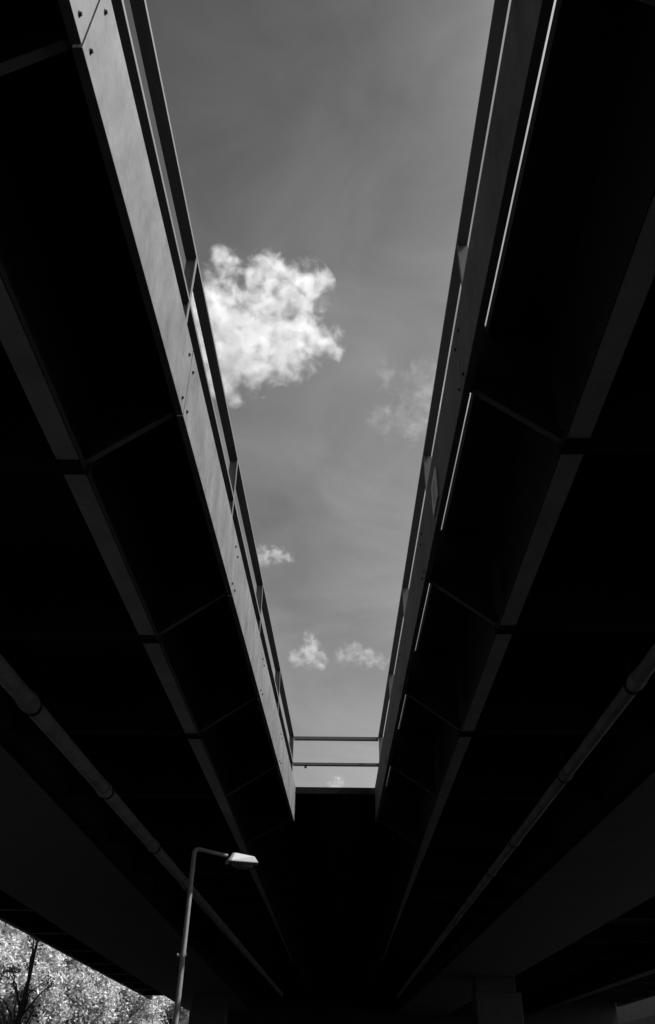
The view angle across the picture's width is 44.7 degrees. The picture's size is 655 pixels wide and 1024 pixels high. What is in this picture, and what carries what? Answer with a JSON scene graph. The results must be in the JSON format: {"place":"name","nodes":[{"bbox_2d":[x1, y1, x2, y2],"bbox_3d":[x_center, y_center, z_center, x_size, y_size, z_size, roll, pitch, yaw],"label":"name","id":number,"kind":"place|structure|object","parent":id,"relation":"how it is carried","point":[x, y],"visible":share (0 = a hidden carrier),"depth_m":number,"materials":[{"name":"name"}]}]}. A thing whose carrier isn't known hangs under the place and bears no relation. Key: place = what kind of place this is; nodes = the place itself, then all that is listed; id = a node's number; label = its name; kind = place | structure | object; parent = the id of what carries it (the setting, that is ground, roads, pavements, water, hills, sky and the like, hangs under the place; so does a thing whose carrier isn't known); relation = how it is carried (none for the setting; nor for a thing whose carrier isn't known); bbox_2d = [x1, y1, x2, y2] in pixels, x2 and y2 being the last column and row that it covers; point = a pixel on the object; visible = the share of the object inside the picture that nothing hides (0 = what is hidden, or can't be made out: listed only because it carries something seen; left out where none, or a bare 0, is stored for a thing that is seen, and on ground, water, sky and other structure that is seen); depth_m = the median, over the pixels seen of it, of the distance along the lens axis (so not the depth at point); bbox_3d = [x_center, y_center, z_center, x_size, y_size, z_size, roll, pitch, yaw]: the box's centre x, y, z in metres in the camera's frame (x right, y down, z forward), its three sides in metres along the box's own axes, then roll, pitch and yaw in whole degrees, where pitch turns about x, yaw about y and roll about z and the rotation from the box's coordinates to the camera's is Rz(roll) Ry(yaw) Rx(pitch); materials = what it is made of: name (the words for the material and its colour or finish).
{"place":"outdoors","nodes":[
{"label":"outdoors","id":0,"kind":"place"},
{"bbox_2d":[189,994,227,1023],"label":"bridge pier","id":1,"kind":"structure","parent":0,"point":[209,1009],"depth_m":52.77,"materials":[{"name":"concrete"}]},
{"bbox_2d":[0,0,347,1011],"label":"bridge deck","id":2,"kind":"structure","parent":1,"relation":"on","point":[124,588],"depth_m":9.45,"materials":[{"name":"concrete"}]},
{"bbox_2d":[0,639,282,995],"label":"drain pipe","id":3,"kind":"object","parent":2,"relation":"hanging from","point":[23,695],"visible":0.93,"depth_m":12.34,"materials":[{"name":"metal"}]},
{"bbox_2d":[111,0,293,771],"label":"metal railing","id":4,"kind":"object","parent":2,"relation":"on","point":[189,279],"visible":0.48,"depth_m":7.72,"materials":[{"name":"metal"}]},
{"bbox_2d":[293,736,378,767],"bbox_3d":[0.205,5.763,19.079,2.031,0.750,0.100,0,-35,1],"label":"metal railing","id":5,"kind":"object","parent":4,"relation":"attached to","point":[308,738],"visible":0.94,"depth_m":19.20,"materials":[{"name":"metal"}]},
{"bbox_2d":[285,787,388,993],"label":"bridge deck","id":6,"kind":"structure","parent":2,"relation":"on","point":[339,811],"depth_m":25.28,"materials":[{"name":"paint"}]},
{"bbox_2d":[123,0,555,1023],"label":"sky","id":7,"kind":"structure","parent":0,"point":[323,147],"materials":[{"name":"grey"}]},
{"bbox_2d":[471,976,523,1023],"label":"bridge pier","id":8,"kind":"structure","parent":0,"point":[496,999],"depth_m":39.20,"materials":[{"name":"concrete"}]},
{"bbox_2d":[337,0,654,1014],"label":"bridge deck","id":9,"kind":"structure","parent":8,"relation":"on","point":[533,566],"depth_m":9.13,"materials":[{"name":"concrete"}]},
{"bbox_2d":[431,467,437,516],"bbox_3d":[1.087,-0.200,8.097,0.022,0.370,0.360,0,-35,1],"label":"notice plate","id":10,"kind":"object","parent":9,"relation":"attached to","point":[434,489],"visible":1,"depth_m":8.03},
{"bbox_2d":[378,0,511,760],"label":"metal railing","id":11,"kind":"object","parent":9,"relation":"on","point":[498,22],"visible":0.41,"depth_m":7.95,"materials":[{"name":"metal"}]},
{"bbox_2d":[397,632,654,997],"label":"drain pipe","id":12,"kind":"object","parent":9,"relation":"hanging from","point":[637,679],"visible":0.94,"depth_m":11.75,"materials":[{"name":"metal"}]},
{"bbox_2d":[615,997,654,1022],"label":"retaining wall","id":13,"kind":"structure","parent":0,"point":[639,1009],"depth_m":74.35,"materials":[{"name":"concrete"}]},
{"bbox_2d":[619,1014,654,1023],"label":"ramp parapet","id":14,"kind":"structure","parent":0,"point":[650,1019],"depth_m":72.02,"materials":[{"name":"concrete"}]},
{"label":"ground","id":15,"kind":"structure","parent":0,"visible":0},
{"bbox_2d":[0,920,71,1023],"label":"leafy tree","id":16,"kind":"object","parent":15,"relation":"on","point":[13,941],"visible":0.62,"depth_m":49.51,"materials":[{"name":"grey plant"}]},
{"bbox_2d":[30,938,98,1023],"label":"leafy tree","id":17,"kind":"object","parent":15,"relation":"on","point":[59,1009],"visible":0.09,"depth_m":60.29,"materials":[{"name":"grey plant"}]},
{"bbox_2d":[46,965,126,1023],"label":"leafy tree","id":18,"kind":"object","parent":15,"relation":"on","point":[97,1011],"visible":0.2,"depth_m":69.61,"materials":[{"name":"grey plant"}]},
{"bbox_2d":[85,982,162,1023],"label":"leafy tree","id":19,"kind":"object","parent":15,"relation":"on","point":[133,1004],"visible":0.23,"depth_m":80.04,"materials":[{"name":"grey plant"}]},
{"bbox_2d":[134,996,173,1023],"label":"leafy tree","id":20,"kind":"object","parent":15,"relation":"on","point":[160,1002],"visible":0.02,"depth_m":89.49,"materials":[{"name":"grey plant"}]},
{"bbox_2d":[141,998,189,1023],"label":"leafy tree","id":21,"kind":"object","parent":15,"relation":"on","point":[183,1016],"visible":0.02,"depth_m":99.55,"materials":[{"name":"grey plant"}]},
{"bbox_2d":[188,993,618,1023],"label":"abutment wall","id":22,"kind":"structure","parent":15,"relation":"on","point":[285,1008],"depth_m":71.10,"materials":[{"name":"concrete"}]},
{"label":"pavement","id":23,"kind":"structure","parent":0,"visible":0},
{"bbox_2d":[0,933,56,1023],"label":"young tree","id":24,"kind":"object","parent":23,"relation":"on","point":[22,1006],"visible":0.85,"depth_m":37.52,"materials":[{"name":"black plant"}]},
{"bbox_2d":[173,847,257,1023],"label":"street lamp","id":25,"kind":"object","parent":23,"relation":"on","point":[241,861],"visible":1,"depth_m":14.02,"materials":[{"name":"grey metal"}]}
]}

